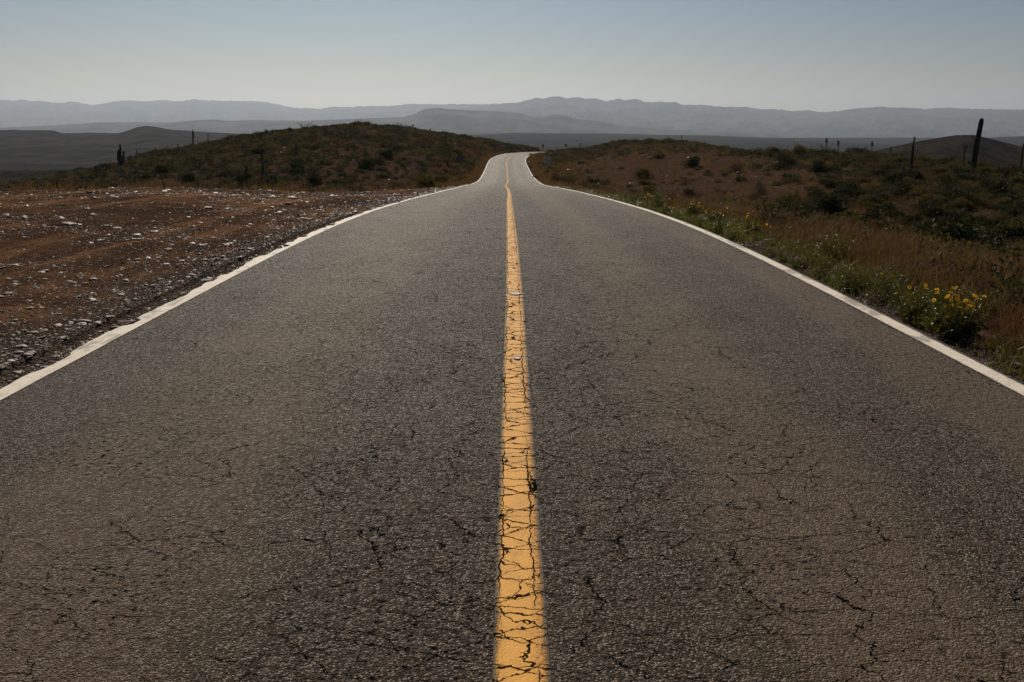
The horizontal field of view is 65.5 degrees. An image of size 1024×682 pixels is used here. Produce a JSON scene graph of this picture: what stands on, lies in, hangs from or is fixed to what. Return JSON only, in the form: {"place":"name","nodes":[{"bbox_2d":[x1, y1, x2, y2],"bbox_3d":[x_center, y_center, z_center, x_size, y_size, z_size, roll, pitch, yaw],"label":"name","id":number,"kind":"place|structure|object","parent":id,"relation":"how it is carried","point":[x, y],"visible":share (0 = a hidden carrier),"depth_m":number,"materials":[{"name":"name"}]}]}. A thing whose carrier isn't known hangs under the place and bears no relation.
{"place":"outdoors","nodes":[
{"label":"outdoors","id":0,"kind":"place"},
{"bbox_2d":[0,169,73,180],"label":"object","id":1,"kind":"structure","parent":0,"point":[12,175],"depth_m":440.61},
{"bbox_2d":[0,126,239,170],"bbox_3d":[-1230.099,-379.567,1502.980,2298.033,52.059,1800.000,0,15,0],"label":"hill","id":2,"kind":"structure","parent":0,"point":[23,150],"depth_m":1225.33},
{"bbox_2d":[0,99,495,127],"bbox_3d":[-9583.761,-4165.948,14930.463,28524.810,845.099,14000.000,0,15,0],"label":"mountain range","id":3,"kind":"structure","parent":0,"point":[21,113],"depth_m":15114.65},
{"bbox_2d":[0,108,777,137],"bbox_3d":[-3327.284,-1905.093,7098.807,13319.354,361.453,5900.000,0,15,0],"label":"hill","id":4,"kind":"structure","parent":0,"point":[463,122],"depth_m":7142.68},
{"bbox_2d":[1,125,1017,212],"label":"verge grass","id":5,"kind":"structure","parent":0,"point":[473,174],"depth_m":79.31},
{"bbox_2d":[0,152,1023,681],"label":"road","id":6,"kind":"structure","parent":0,"point":[364,446],"depth_m":3.64,"materials":[{"name":"asphalt"}]},
{"bbox_2d":[0,125,1023,387],"bbox_3d":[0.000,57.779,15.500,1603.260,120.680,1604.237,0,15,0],"label":"terrain","id":7,"kind":"structure","parent":0,"point":[48,245],"depth_m":13.15,"materials":[{"name":"soil"}]},
{"bbox_2d":[48,172,64,189],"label":"dark shrub","id":8,"kind":"object","parent":7,"relation":"on","point":[57,180],"visible":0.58,"depth_m":93.27,"materials":[{"name":"green plant"}]},
{"bbox_2d":[117,144,124,164],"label":"columnar cactus","id":9,"kind":"object","parent":7,"relation":"on","point":[120,159],"visible":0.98,"depth_m":115.84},
{"bbox_2d":[117,320,135,325],"bbox_3d":[-3.323,-0.150,6.856,0.150,0.063,0.128,-3,15,-11],"label":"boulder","id":10,"kind":"object","parent":7,"relation":"on","point":[124,322],"visible":0.71,"depth_m":6.83,"materials":[{"name":"grey stone"}]},
{"bbox_2d":[154,162,173,172],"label":"dark shrub","id":11,"kind":"object","parent":7,"relation":"on","point":[164,167],"visible":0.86,"depth_m":92.24,"materials":[{"name":"green plant"}]},
{"bbox_2d":[176,167,195,181],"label":"dark shrub","id":12,"kind":"object","parent":7,"relation":"on","point":[185,178],"visible":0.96,"depth_m":83.12,"materials":[{"name":"green plant"}]},
{"bbox_2d":[235,169,255,180],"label":"dark shrub","id":13,"kind":"object","parent":7,"relation":"on","point":[239,177],"visible":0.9,"depth_m":80.11,"materials":[{"name":"green plant"}]},
{"bbox_2d":[255,174,273,187],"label":"dark shrub","id":14,"kind":"object","parent":7,"relation":"on","point":[265,180],"visible":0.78,"depth_m":75.45,"materials":[{"name":"green plant"}]},
{"bbox_2d":[305,168,322,183],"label":"dark shrub","id":15,"kind":"object","parent":7,"relation":"on","point":[313,178],"visible":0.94,"depth_m":76.33,"materials":[{"name":"green plant"}]},
{"bbox_2d":[356,153,373,168],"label":"dark shrub","id":16,"kind":"object","parent":7,"relation":"on","point":[365,163],"visible":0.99,"depth_m":84.15,"materials":[{"name":"green plant"}]},
{"bbox_2d":[374,144,393,156],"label":"dark shrub","id":17,"kind":"object","parent":7,"relation":"on","point":[384,152],"visible":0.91,"depth_m":93.22,"materials":[{"name":"green plant"}]},
{"bbox_2d":[409,169,441,187],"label":"olive shrub","id":18,"kind":"object","parent":7,"relation":"on","point":[427,179],"visible":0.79,"depth_m":58.31,"materials":[{"name":"green plant"}]},
{"bbox_2d":[0,122,1023,315],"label":"undergrowth","id":19,"kind":"object","parent":7,"relation":"on","point":[276,139],"visible":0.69,"depth_m":91.63,"materials":[{"name":"green plant"}]},
{"bbox_2d":[632,162,653,178],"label":"olive shrub","id":20,"kind":"object","parent":7,"relation":"on","point":[641,173],"visible":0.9,"depth_m":76.25,"materials":[{"name":"green plant"}]},
{"bbox_2d":[648,187,666,209],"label":"roadside weed","id":21,"kind":"object","parent":7,"relation":"on","point":[657,200],"visible":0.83,"depth_m":19.92,"materials":[{"name":"green plant"}]},
{"bbox_2d":[643,187,677,204],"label":"flowering bush","id":22,"kind":"object","parent":7,"relation":"on","point":[653,198],"visible":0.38,"depth_m":21.77,"materials":[{"name":"green plant"}]},
{"bbox_2d":[681,154,699,166],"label":"dark shrub","id":23,"kind":"object","parent":7,"relation":"on","point":[692,161],"visible":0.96,"depth_m":84.06,"materials":[{"name":"green plant"}]},
{"bbox_2d":[669,199,714,216],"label":"flowering bush","id":24,"kind":"object","parent":7,"relation":"on","point":[692,207],"visible":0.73,"depth_m":16.04,"materials":[{"name":"green plant"}]},
{"bbox_2d":[706,213,725,233],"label":"roadside weed","id":25,"kind":"object","parent":7,"relation":"on","point":[717,226],"visible":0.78,"depth_m":13.36,"materials":[{"name":"green plant"}]},
{"bbox_2d":[701,205,733,223],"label":"flowering bush","id":26,"kind":"object","parent":7,"relation":"on","point":[714,215],"visible":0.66,"depth_m":14.44,"materials":[{"name":"green plant"}]},
{"bbox_2d":[724,228,745,239],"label":"roadside weed","id":27,"kind":"object","parent":7,"relation":"on","point":[732,234],"visible":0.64,"depth_m":12.36,"materials":[{"name":"green plant"}]},
{"bbox_2d":[737,213,770,235],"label":"flowering bush","id":28,"kind":"object","parent":7,"relation":"on","point":[754,226],"visible":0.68,"depth_m":12.69,"materials":[{"name":"green plant"}]},
{"bbox_2d":[758,242,778,257],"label":"roadside weed","id":29,"kind":"object","parent":7,"relation":"on","point":[770,250],"visible":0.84,"depth_m":10.63,"materials":[{"name":"green plant"}]},
{"bbox_2d":[769,156,790,170],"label":"dark shrub","id":30,"kind":"object","parent":7,"relation":"on","point":[781,166],"visible":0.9,"depth_m":73.55,"materials":[{"name":"green plant"}]},
{"bbox_2d":[774,247,789,261],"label":"roadside weed","id":31,"kind":"object","parent":7,"relation":"on","point":[779,256],"visible":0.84,"depth_m":10.18,"materials":[{"name":"green plant"}]},
{"bbox_2d":[775,184,801,205],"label":"olive shrub","id":32,"kind":"object","parent":7,"relation":"on","point":[786,196],"visible":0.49,"depth_m":45.22,"materials":[{"name":"green plant"}]},
{"bbox_2d":[777,146,800,164],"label":"dark shrub","id":33,"kind":"object","parent":7,"relation":"on","point":[788,158],"visible":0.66,"depth_m":76.62,"materials":[{"name":"green plant"}]},
{"bbox_2d":[774,192,804,214],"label":"dark shrub","id":34,"kind":"object","parent":7,"relation":"on","point":[790,207],"visible":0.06,"depth_m":22.63,"materials":[{"name":"green plant"}]},
{"bbox_2d":[778,172,802,183],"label":"olive shrub","id":35,"kind":"object","parent":7,"relation":"on","point":[791,179],"visible":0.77,"depth_m":61.13,"materials":[{"name":"green plant"}]},
{"bbox_2d":[788,138,807,154],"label":"olive shrub","id":36,"kind":"object","parent":7,"relation":"on","point":[799,148],"visible":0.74,"depth_m":95.75,"materials":[{"name":"green plant"}]},
{"bbox_2d":[784,253,817,267],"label":"roadside weed","id":37,"kind":"object","parent":7,"relation":"on","point":[797,262],"visible":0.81,"depth_m":9.66,"materials":[{"name":"green plant"}]},
{"bbox_2d":[799,245,827,262],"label":"roadside weed","id":38,"kind":"object","parent":7,"relation":"on","point":[811,253],"visible":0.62,"depth_m":9.91,"materials":[{"name":"green plant"}]},
{"bbox_2d":[805,153,825,171],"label":"dark shrub","id":39,"kind":"object","parent":7,"relation":"on","point":[818,165],"visible":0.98,"depth_m":69.47,"materials":[{"name":"green plant"}]},
{"bbox_2d":[802,246,838,275],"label":"roadside weed","id":40,"kind":"object","parent":7,"relation":"on","point":[824,265],"visible":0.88,"depth_m":9.12,"materials":[{"name":"green plant"}]},
{"bbox_2d":[802,177,849,215],"bbox_3d":[15.903,-7.268,40.365,1.907,2.149,2.309,-8,17,-26],"label":"dark shrub","id":41,"kind":"object","parent":7,"relation":"on","point":[831,202],"visible":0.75,"depth_m":40.11,"materials":[{"name":"green plant"}]},
{"bbox_2d":[822,177,838,188],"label":"dark shrub","id":42,"kind":"object","parent":7,"relation":"on","point":[830,183],"visible":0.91,"depth_m":53.50,"materials":[{"name":"green plant"}]},
{"bbox_2d":[812,230,859,259],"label":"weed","id":43,"kind":"object","parent":7,"relation":"on","point":[829,245],"visible":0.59,"depth_m":10.19,"materials":[{"name":"green plant"}]},
{"bbox_2d":[827,258,849,283],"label":"roadside weed","id":44,"kind":"object","parent":7,"relation":"on","point":[838,271],"visible":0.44,"depth_m":8.58,"materials":[{"name":"green plant"}]},
{"bbox_2d":[834,241,859,261],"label":"roadside weed","id":45,"kind":"object","parent":7,"relation":"on","point":[844,253],"visible":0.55,"depth_m":9.96,"materials":[{"name":"green plant"}]},
{"bbox_2d":[832,183,862,196],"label":"dark shrub","id":46,"kind":"object","parent":7,"relation":"on","point":[846,190],"visible":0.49,"depth_m":48.33,"materials":[{"name":"green plant"}]},
{"bbox_2d":[830,195,867,229],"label":"olive shrub","id":47,"kind":"object","parent":7,"relation":"on","point":[859,216],"visible":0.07,"depth_m":23.48,"materials":[{"name":"green plant"}]},
{"bbox_2d":[834,264,868,291],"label":"roadside weed","id":48,"kind":"object","parent":7,"relation":"on","point":[844,281],"visible":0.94,"depth_m":8.21,"materials":[{"name":"green plant"}]},
{"bbox_2d":[851,187,874,197],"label":"dark shrub","id":49,"kind":"object","parent":7,"relation":"on","point":[858,191],"visible":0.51,"depth_m":47.38,"materials":[{"name":"green plant"}]},
{"bbox_2d":[853,166,873,178],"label":"olive shrub","id":50,"kind":"object","parent":7,"relation":"on","point":[863,174],"visible":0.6,"depth_m":60.55,"materials":[{"name":"green plant"}]},
{"bbox_2d":[858,198,879,209],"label":"olive shrub","id":51,"kind":"object","parent":7,"relation":"on","point":[869,205],"visible":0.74,"depth_m":41.76,"materials":[{"name":"green plant"}]},
{"bbox_2d":[856,267,891,287],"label":"roadside weed","id":52,"kind":"object","parent":7,"relation":"on","point":[875,277],"visible":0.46,"depth_m":8.29,"materials":[{"name":"green plant"}]},
{"bbox_2d":[866,161,890,175],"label":"dark shrub","id":53,"kind":"object","parent":7,"relation":"on","point":[876,172],"visible":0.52,"depth_m":63.65,"materials":[{"name":"green plant"}]},
{"bbox_2d":[863,264,908,301],"bbox_3d":[3.605,-0.552,7.675,0.341,0.376,0.411,-14,21,-42],"label":"roadside weed","id":54,"kind":"object","parent":7,"relation":"on","point":[887,288],"visible":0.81,"depth_m":7.66,"materials":[{"name":"green plant"}]},
{"bbox_2d":[878,199,899,212],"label":"dark shrub","id":55,"kind":"object","parent":7,"relation":"on","point":[886,206],"visible":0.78,"depth_m":40.89,"materials":[{"name":"green plant"}]},
{"bbox_2d":[879,159,908,171],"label":"dark shrub","id":56,"kind":"object","parent":7,"relation":"on","point":[893,166],"visible":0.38,"depth_m":68.08,"materials":[{"name":"green plant"}]},
{"bbox_2d":[883,207,905,219],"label":"dark shrub","id":57,"kind":"object","parent":7,"relation":"on","point":[898,214],"visible":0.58,"depth_m":38.84,"materials":[{"name":"green plant"}]},
{"bbox_2d":[883,161,909,185],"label":"dark shrub","id":58,"kind":"object","parent":7,"relation":"on","point":[888,177],"visible":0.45,"depth_m":51.86,"materials":[{"name":"green plant"}]},
{"bbox_2d":[884,183,908,196],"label":"dark shrub","id":59,"kind":"object","parent":7,"relation":"on","point":[899,192],"visible":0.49,"depth_m":46.00,"materials":[{"name":"green plant"}]},
{"bbox_2d":[884,260,918,287],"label":"roadside weed","id":60,"kind":"object","parent":7,"relation":"on","point":[900,276],"visible":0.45,"depth_m":8.28,"materials":[{"name":"green plant"}]},
{"bbox_2d":[886,279,919,312],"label":"roadside weed","id":61,"kind":"object","parent":7,"relation":"on","point":[897,300],"visible":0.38,"depth_m":7.20,"materials":[{"name":"green plant"}]},
{"bbox_2d":[895,165,925,180],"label":"dark shrub","id":62,"kind":"object","parent":7,"relation":"on","point":[916,174],"visible":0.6,"depth_m":59.35,"materials":[{"name":"green plant"}]},
{"bbox_2d":[896,308,924,324],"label":"roadside weed","id":63,"kind":"object","parent":7,"relation":"on","point":[905,320],"visible":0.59,"depth_m":6.90,"materials":[{"name":"green plant"}]},
{"bbox_2d":[880,273,941,319],"bbox_3d":[3.479,-0.383,6.889,0.442,0.438,0.584,13,20,40],"label":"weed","id":64,"kind":"object","parent":7,"relation":"on","point":[908,309],"visible":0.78,"depth_m":6.89,"materials":[{"name":"green plant"}]},
{"bbox_2d":[908,137,915,169],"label":"boojum tree","id":65,"kind":"object","parent":7,"relation":"on","point":[912,156],"visible":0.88,"depth_m":68.14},
{"bbox_2d":[899,210,929,221],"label":"dark shrub","id":66,"kind":"object","parent":7,"relation":"on","point":[913,218],"visible":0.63,"depth_m":37.65,"materials":[{"name":"green plant"}]},
{"bbox_2d":[900,283,935,303],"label":"roadside weed","id":67,"kind":"object","parent":7,"relation":"on","point":[920,293],"visible":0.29,"depth_m":7.44,"materials":[{"name":"green plant"}]},
{"bbox_2d":[917,192,942,214],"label":"dark shrub","id":68,"kind":"object","parent":7,"relation":"on","point":[925,202],"visible":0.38,"depth_m":39.53,"materials":[{"name":"green plant"}]},
{"bbox_2d":[916,184,945,204],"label":"olive shrub","id":69,"kind":"object","parent":7,"relation":"on","point":[938,198],"visible":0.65,"depth_m":42.96,"materials":[{"name":"green plant"}]},
{"bbox_2d":[921,198,952,218],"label":"dark shrub","id":70,"kind":"object","parent":7,"relation":"on","point":[939,212],"visible":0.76,"depth_m":38.33,"materials":[{"name":"green plant"}]},
{"bbox_2d":[928,162,950,174],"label":"olive shrub","id":71,"kind":"object","parent":7,"relation":"on","point":[936,170],"visible":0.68,"depth_m":67.24,"materials":[{"name":"green plant"}]},
{"bbox_2d":[930,168,953,180],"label":"olive shrub","id":72,"kind":"object","parent":7,"relation":"on","point":[942,175],"visible":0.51,"depth_m":57.87,"materials":[{"name":"green plant"}]},
{"bbox_2d":[912,288,973,335],"bbox_3d":[3.526,-0.245,6.499,0.409,0.391,0.494,2,15,8],"label":"roadside weed","id":73,"kind":"object","parent":7,"relation":"on","point":[926,312],"visible":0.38,"depth_m":6.53,"materials":[{"name":"green plant"}]},
{"bbox_2d":[921,282,968,305],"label":"roadside weed","id":74,"kind":"object","parent":7,"relation":"on","point":[941,295],"visible":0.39,"depth_m":7.42,"materials":[{"name":"green plant"}]},
{"bbox_2d":[908,283,987,337],"bbox_3d":[3.455,-0.234,6.349,0.668,0.429,0.393,0,15,0],"label":"flowering bush","id":75,"kind":"object","parent":7,"relation":"on","point":[949,324],"visible":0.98,"depth_m":6.33,"materials":[{"name":"green plant"}]},
{"bbox_2d":[942,180,964,196],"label":"dark shrub","id":76,"kind":"object","parent":7,"relation":"on","point":[950,189],"visible":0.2,"depth_m":45.91,"materials":[{"name":"green plant"}]},
{"bbox_2d":[941,188,973,209],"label":"olive shrub","id":77,"kind":"object","parent":7,"relation":"on","point":[955,203],"visible":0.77,"depth_m":40.73,"materials":[{"name":"green plant"}]},
{"bbox_2d":[947,207,971,221],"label":"dark shrub","id":78,"kind":"object","parent":7,"relation":"on","point":[958,214],"visible":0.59,"depth_m":37.83,"materials":[{"name":"green plant"}]},
{"bbox_2d":[948,180,973,201],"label":"dark shrub","id":79,"kind":"object","parent":7,"relation":"on","point":[957,195],"visible":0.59,"depth_m":42.78,"materials":[{"name":"green plant"}]},
{"bbox_2d":[913,190,1009,259],"bbox_3d":[11.210,-2.762,19.771,2.203,2.020,1.820,9,17,30],"label":"dark shrub","id":80,"kind":"object","parent":7,"relation":"on","point":[954,231],"visible":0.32,"depth_m":19.54,"materials":[{"name":"green plant"}]},
{"bbox_2d":[953,158,977,174],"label":"dark shrub","id":81,"kind":"object","parent":7,"relation":"on","point":[964,171],"visible":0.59,"depth_m":67.42,"materials":[{"name":"green plant"}]},
{"bbox_2d":[949,280,990,326],"bbox_3d":[3.835,-0.322,6.713,0.400,0.433,0.383,-5,16,-19],"label":"roadside weed","id":82,"kind":"object","parent":7,"relation":"on","point":[977,313],"visible":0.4,"depth_m":6.70,"materials":[{"name":"green plant"}]},
{"bbox_2d":[956,164,984,182],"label":"dark shrub","id":83,"kind":"object","parent":7,"relation":"on","point":[968,175],"visible":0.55,"depth_m":59.59,"materials":[{"name":"green plant"}]},
{"bbox_2d":[967,118,983,167],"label":"columnar cactus","id":84,"kind":"object","parent":7,"relation":"on","point":[977,142],"visible":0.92,"depth_m":69.81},
{"bbox_2d":[968,192,986,207],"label":"dark shrub","id":85,"kind":"object","parent":7,"relation":"on","point":[975,201],"visible":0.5,"depth_m":41.74,"materials":[{"name":"green plant"}]},
{"bbox_2d":[974,212,996,226],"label":"dark shrub","id":86,"kind":"object","parent":7,"relation":"on","point":[979,221],"visible":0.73,"depth_m":36.27,"materials":[{"name":"green plant"}]},
{"bbox_2d":[963,286,1011,316],"bbox_3d":[4.220,-0.343,7.089,0.410,0.306,0.373,-6,16,-20],"label":"roadside weed","id":87,"kind":"object","parent":7,"relation":"on","point":[990,301],"visible":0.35,"depth_m":7.05,"materials":[{"name":"green plant"}]},
{"bbox_2d":[982,168,1013,195],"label":"dark shrub","id":88,"kind":"object","parent":7,"relation":"on","point":[995,186],"visible":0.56,"depth_m":46.87,"materials":[{"name":"green plant"}]},
{"bbox_2d":[972,318,1023,348],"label":"rusty weed","id":89,"kind":"object","parent":7,"relation":"on","point":[990,339],"visible":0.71,"depth_m":5.96,"materials":[{"name":"orange plant"}]},
{"bbox_2d":[983,314,1016,335],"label":"rusty weed","id":90,"kind":"object","parent":7,"relation":"on","point":[995,322],"visible":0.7,"depth_m":6.40,"materials":[{"name":"orange plant"}]},
{"bbox_2d":[992,202,1009,210],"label":"dark shrub","id":91,"kind":"object","parent":7,"relation":"on","point":[998,206],"visible":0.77,"depth_m":40.54,"materials":[{"name":"green plant"}]},
{"bbox_2d":[986,188,1021,201],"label":"dark shrub","id":92,"kind":"object","parent":7,"relation":"on","point":[1013,197],"visible":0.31,"depth_m":43.89,"materials":[{"name":"green plant"}]},
{"bbox_2d":[986,218,1023,238],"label":"dark shrub","id":93,"kind":"object","parent":7,"relation":"on","point":[1019,231],"visible":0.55,"depth_m":33.26,"materials":[{"name":"green plant"}]},
{"bbox_2d":[990,224,1021,239],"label":"dark shrub","id":94,"kind":"object","parent":7,"relation":"on","point":[1007,236],"visible":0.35,"depth_m":32.95,"materials":[{"name":"green plant"}]},
{"bbox_2d":[995,190,1016,204],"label":"olive shrub","id":95,"kind":"object","parent":7,"relation":"on","point":[1004,200],"visible":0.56,"depth_m":41.85,"materials":[{"name":"green plant"}]},
{"bbox_2d":[989,212,1023,232],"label":"olive shrub","id":96,"kind":"object","parent":7,"relation":"on","point":[1011,224],"visible":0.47,"depth_m":33.44,"materials":[{"name":"green plant"}]},
{"bbox_2d":[990,312,1022,337],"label":"rusty weed","id":97,"kind":"object","parent":7,"relation":"on","point":[1010,325],"visible":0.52,"depth_m":6.27,"materials":[{"name":"orange plant"}]},
{"bbox_2d":[996,203,1022,217],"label":"dark shrub","id":98,"kind":"object","parent":7,"relation":"on","point":[1016,211],"visible":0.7,"depth_m":38.23,"materials":[{"name":"green plant"}]},
{"bbox_2d":[998,325,1023,355],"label":"rusty weed","id":99,"kind":"object","parent":7,"relation":"on","point":[1014,336],"visible":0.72,"depth_m":5.80,"materials":[{"name":"orange plant"}]},
{"bbox_2d":[1001,155,1021,171],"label":"dry shrub","id":100,"kind":"object","parent":7,"relation":"on","point":[1013,168],"visible":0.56,"depth_m":70.32,"materials":[{"name":"brown plant"}]},
{"bbox_2d":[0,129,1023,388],"bbox_3d":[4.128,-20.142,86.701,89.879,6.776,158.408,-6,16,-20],"label":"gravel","id":101,"kind":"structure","parent":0,"point":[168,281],"depth_m":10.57,"materials":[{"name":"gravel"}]},
{"bbox_2d":[0,0,1023,111],"label":"sky","id":102,"kind":"structure","parent":0,"point":[789,55],"materials":[{"name":"blue"}]},
{"bbox_2d":[458,96,1023,137],"bbox_3d":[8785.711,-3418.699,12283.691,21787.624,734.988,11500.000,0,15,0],"label":"mountain range","id":103,"kind":"structure","parent":0,"point":[884,122],"depth_m":11206.45,"materials":[{"name":"stone"}]},
{"bbox_2d":[468,133,1023,151],"bbox_3d":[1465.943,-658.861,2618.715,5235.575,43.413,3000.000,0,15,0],"label":"hill","id":104,"kind":"structure","parent":0,"point":[553,141],"depth_m":2476.83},
{"bbox_2d":[548,184,1023,379],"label":"green grass","id":105,"kind":"structure","parent":0,"point":[727,224],"depth_m":10.39,"materials":[{"name":"green plant"}]},
{"bbox_2d":[553,176,1023,340],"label":"dry grass","id":106,"kind":"structure","parent":0,"point":[902,253],"depth_m":10.65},
{"bbox_2d":[872,135,1023,166],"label":"hill","id":107,"kind":"structure","parent":0,"point":[1000,153],"depth_m":479.57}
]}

